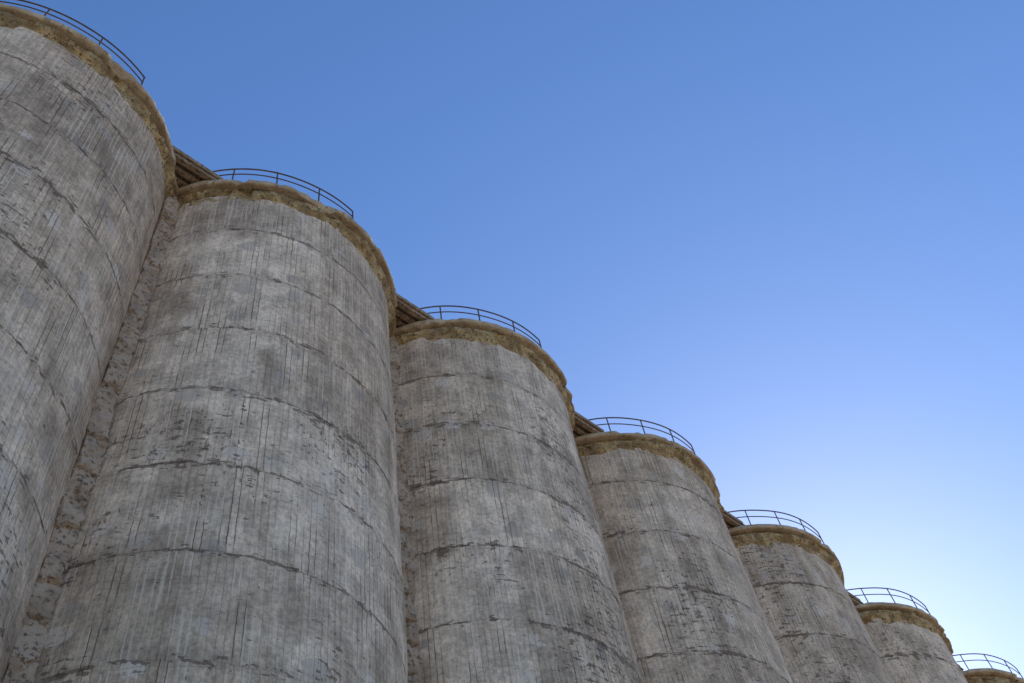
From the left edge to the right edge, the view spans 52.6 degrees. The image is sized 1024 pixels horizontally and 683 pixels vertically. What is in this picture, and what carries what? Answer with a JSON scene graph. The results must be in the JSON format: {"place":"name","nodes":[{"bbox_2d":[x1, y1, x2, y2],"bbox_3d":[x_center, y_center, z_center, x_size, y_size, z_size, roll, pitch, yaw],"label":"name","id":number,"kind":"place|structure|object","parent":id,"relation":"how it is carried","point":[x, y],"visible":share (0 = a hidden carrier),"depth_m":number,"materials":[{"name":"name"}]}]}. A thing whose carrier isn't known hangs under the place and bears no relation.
{"place":"outdoors","nodes":[
{"label":"outdoors","id":0,"kind":"place"},
{"bbox_2d":[0,0,1023,677],"label":"sky","id":1,"kind":"structure","parent":0,"point":[784,239],"materials":[{"name":"blue"}]},
{"label":"ground","id":2,"kind":"structure","parent":0,"visible":0},
{"bbox_2d":[0,0,222,682],"bbox_3d":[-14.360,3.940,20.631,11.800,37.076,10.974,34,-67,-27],"label":"grain silo","id":3,"kind":"object","parent":2,"relation":"on","point":[98,169],"visible":0.94,"depth_m":25.86,"materials":[{"name":"concrete"}]},
{"bbox_2d":[33,168,434,682],"bbox_3d":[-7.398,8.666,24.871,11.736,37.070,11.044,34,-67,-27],"label":"grain silo","id":4,"kind":"object","parent":2,"relation":"on","point":[247,514],"visible":0.77,"depth_m":25.16,"materials":[{"name":"concrete"}]},
{"bbox_2d":[394,305,642,682],"bbox_3d":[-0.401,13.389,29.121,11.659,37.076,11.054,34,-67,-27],"label":"grain silo","id":5,"kind":"object","parent":2,"relation":"on","point":[514,580],"visible":0.62,"depth_m":32.25,"materials":[{"name":"concrete"}]},
{"bbox_2d":[574,417,792,682],"bbox_3d":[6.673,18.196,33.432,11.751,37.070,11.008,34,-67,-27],"label":"grain silo","id":6,"kind":"object","parent":2,"relation":"on","point":[692,609],"visible":0.61,"depth_m":39.10,"materials":[{"name":"concrete"}]},
{"bbox_2d":[728,510,893,682],"bbox_3d":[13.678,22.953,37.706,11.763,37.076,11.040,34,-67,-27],"label":"grain silo","id":7,"kind":"object","parent":2,"relation":"on","point":[807,600],"visible":0.54,"depth_m":45.63,"materials":[{"name":"concrete"}]},
{"bbox_2d":[846,587,967,682],"bbox_3d":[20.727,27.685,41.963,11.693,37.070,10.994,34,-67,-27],"label":"grain silo","id":8,"kind":"object","parent":2,"relation":"on","point":[912,644],"visible":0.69,"depth_m":51.87,"materials":[{"name":"concrete"}]},
{"bbox_2d":[952,653,1023,682],"bbox_3d":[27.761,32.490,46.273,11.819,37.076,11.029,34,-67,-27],"label":"grain silo","id":9,"kind":"object","parent":2,"relation":"on","point":[985,675],"visible":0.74,"depth_m":57.49,"materials":[{"name":"concrete"}]}
]}

